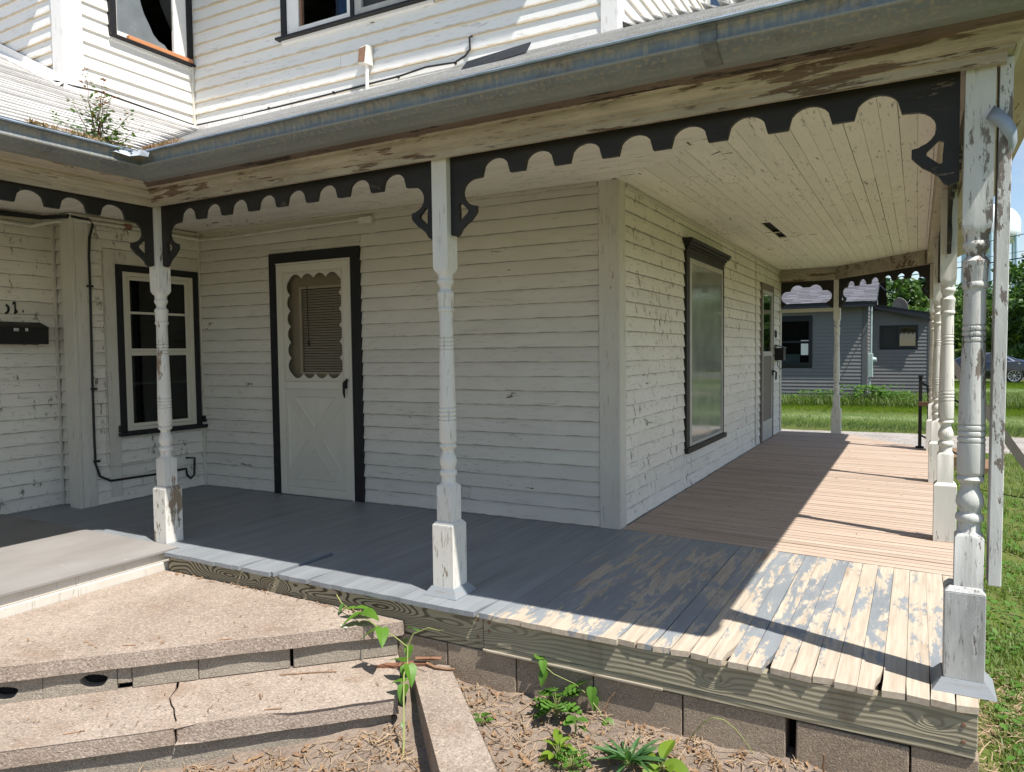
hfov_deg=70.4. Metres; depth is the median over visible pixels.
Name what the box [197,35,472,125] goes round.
cable
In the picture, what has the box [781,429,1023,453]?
gravel drive
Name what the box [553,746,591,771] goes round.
weed
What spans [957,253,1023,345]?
broadleaf tree
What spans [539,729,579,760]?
weed
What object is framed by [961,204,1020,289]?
water tower
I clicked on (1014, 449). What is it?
leaning board
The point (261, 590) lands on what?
leaf crumbs
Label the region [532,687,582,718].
weed
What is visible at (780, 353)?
mailbox
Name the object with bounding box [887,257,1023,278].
power line
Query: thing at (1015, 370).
parked car
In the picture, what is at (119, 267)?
window
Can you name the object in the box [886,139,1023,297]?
sky
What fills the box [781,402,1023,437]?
grass
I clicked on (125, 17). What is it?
window
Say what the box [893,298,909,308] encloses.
satellite dish
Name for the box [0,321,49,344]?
mailbox
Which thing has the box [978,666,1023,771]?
dry straw
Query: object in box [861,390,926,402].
tall weeds
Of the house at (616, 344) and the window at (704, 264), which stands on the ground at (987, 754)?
the house at (616, 344)
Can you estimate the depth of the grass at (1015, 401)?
21.50 m
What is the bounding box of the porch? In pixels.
[0,0,1023,771]
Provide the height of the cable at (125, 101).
0.927 m
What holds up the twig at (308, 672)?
on the concrete steps at (47, 673)
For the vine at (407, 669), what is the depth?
3.39 m
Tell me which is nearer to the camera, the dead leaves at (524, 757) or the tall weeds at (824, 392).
the dead leaves at (524, 757)
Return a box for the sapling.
[52,69,149,148]
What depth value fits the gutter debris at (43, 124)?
3.81 m
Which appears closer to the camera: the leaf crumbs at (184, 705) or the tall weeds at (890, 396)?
the leaf crumbs at (184, 705)
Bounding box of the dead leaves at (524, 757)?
[460,681,817,771]
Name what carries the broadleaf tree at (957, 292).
on the ground at (987, 754)
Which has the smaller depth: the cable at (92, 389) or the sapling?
the sapling
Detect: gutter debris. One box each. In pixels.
[19,118,182,151]
[24,117,118,145]
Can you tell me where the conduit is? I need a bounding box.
[0,216,373,241]
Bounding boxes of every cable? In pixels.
[0,210,68,219]
[53,80,193,124]
[71,215,195,481]
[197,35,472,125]
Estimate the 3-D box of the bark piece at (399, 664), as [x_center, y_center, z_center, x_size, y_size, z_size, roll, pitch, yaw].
[-0.531,1.354,3.522,0.262,0.015,0.039,-1,11,-6]
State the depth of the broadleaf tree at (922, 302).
64.00 m
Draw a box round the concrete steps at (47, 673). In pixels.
[0,570,403,771]
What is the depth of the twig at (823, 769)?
2.68 m
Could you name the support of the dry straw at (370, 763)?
on the dirt bed
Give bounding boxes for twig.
[279,671,336,674]
[426,662,454,669]
[604,692,614,718]
[822,754,824,771]
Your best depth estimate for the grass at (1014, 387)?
29.23 m
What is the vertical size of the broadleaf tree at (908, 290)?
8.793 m
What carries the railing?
on the porch
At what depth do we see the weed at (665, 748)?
2.75 m
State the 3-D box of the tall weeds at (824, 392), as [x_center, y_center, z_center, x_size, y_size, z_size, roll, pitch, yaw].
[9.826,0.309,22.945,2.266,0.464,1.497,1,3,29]
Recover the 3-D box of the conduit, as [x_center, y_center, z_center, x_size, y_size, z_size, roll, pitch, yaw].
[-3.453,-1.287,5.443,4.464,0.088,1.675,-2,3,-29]
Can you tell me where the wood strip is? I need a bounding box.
[127,35,192,63]
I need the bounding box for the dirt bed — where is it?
[145,672,825,771]
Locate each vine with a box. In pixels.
[336,594,441,759]
[534,654,614,725]
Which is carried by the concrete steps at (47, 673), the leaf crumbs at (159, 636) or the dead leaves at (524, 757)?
the leaf crumbs at (159, 636)
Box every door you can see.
[268,242,365,501]
[759,282,776,443]
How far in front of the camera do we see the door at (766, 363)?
9.74 m
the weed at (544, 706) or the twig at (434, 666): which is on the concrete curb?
the twig at (434, 666)
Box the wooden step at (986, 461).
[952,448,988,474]
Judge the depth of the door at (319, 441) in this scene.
6.16 m
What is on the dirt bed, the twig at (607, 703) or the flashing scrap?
the twig at (607, 703)
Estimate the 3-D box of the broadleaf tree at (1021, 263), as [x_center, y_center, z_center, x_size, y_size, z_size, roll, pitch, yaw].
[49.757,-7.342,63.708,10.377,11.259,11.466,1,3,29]
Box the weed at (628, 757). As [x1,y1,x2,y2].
[589,736,666,771]
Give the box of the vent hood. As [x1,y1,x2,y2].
[358,45,372,89]
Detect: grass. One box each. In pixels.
[781,389,1023,409]
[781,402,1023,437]
[953,452,1023,771]
[954,381,1023,396]
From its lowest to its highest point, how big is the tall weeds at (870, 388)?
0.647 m
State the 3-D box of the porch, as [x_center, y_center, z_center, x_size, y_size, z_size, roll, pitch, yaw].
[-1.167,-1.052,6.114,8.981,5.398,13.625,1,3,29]
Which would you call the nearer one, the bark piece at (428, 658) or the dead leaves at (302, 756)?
the dead leaves at (302, 756)
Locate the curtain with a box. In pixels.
[339,0,346,14]
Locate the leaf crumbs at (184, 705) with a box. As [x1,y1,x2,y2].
[14,672,377,739]
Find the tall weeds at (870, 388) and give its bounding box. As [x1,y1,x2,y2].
[839,384,904,402]
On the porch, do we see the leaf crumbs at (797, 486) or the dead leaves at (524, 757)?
the leaf crumbs at (797, 486)
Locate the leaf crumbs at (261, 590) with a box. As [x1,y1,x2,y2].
[175,571,362,611]
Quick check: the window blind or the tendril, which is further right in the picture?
the tendril
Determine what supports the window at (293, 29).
in the house at (616, 344)
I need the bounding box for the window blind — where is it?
[303,286,342,370]
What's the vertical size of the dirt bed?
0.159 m
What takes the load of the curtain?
hanging from the house at (616, 344)
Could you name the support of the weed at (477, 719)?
on the dirt bed
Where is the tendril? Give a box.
[690,717,753,753]
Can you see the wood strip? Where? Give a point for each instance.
(158, 48)
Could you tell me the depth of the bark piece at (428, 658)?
3.52 m
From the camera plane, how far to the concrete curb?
2.97 m
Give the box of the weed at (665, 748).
[643,740,688,771]
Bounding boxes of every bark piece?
[375,661,429,667]
[415,656,441,659]
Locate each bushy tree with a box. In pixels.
[914,306,962,320]
[953,292,1022,358]
[1007,282,1023,359]
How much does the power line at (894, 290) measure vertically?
3.146 m
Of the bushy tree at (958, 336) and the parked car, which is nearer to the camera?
the parked car
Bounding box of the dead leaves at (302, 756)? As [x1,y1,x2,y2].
[183,720,418,771]
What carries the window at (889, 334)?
in the neighbour house at (882, 343)
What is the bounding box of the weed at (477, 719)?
[472,712,493,723]
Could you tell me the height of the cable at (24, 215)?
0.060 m
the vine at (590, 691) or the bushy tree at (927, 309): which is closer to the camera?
the vine at (590, 691)
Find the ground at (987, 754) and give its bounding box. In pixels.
[781,379,1023,771]
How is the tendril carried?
on the dirt bed
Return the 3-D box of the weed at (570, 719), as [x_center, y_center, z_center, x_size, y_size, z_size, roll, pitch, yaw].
[0.245,1.411,3.015,0.110,0.117,0.123,-1,3,-16]
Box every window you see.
[101,248,207,496]
[107,0,195,70]
[275,0,434,44]
[682,237,730,453]
[782,318,811,365]
[880,325,917,347]
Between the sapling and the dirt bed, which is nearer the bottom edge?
the dirt bed
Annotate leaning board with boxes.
[954,360,1023,469]
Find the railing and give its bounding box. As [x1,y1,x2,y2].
[915,375,984,476]
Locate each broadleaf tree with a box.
[886,277,926,306]
[908,295,961,321]
[954,280,1009,331]
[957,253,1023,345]
[1009,260,1023,281]
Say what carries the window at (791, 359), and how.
in the neighbour house at (882, 343)
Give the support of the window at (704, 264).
in the house at (616, 344)
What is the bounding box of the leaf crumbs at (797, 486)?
[690,449,922,533]
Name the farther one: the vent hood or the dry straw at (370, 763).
the vent hood
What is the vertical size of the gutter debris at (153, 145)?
0.075 m
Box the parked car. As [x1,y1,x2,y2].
[954,352,1023,382]
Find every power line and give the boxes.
[879,276,904,292]
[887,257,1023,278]
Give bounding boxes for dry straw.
[139,721,426,771]
[457,678,841,771]
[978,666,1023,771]
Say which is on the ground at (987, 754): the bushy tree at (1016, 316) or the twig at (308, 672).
the bushy tree at (1016, 316)
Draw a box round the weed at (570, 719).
[563,715,588,738]
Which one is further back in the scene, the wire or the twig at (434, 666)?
the wire
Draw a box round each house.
[0,0,781,528]
[781,277,930,399]
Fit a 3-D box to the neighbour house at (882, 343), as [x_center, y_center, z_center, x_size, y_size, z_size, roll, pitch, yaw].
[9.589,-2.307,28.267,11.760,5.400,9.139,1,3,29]
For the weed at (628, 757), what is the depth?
2.80 m
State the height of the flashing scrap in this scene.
0.064 m
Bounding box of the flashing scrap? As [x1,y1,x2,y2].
[108,149,149,156]
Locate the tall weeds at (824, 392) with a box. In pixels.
[787,388,848,400]
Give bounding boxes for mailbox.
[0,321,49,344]
[775,345,786,368]
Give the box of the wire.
[101,255,154,466]
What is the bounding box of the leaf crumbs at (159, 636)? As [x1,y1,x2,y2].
[27,610,353,647]
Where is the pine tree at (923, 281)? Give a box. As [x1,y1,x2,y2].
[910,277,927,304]
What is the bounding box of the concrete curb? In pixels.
[413,664,497,771]
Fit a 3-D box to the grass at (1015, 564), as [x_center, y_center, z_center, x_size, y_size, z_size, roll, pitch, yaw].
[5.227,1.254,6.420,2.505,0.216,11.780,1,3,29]
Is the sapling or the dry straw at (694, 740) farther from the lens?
the sapling

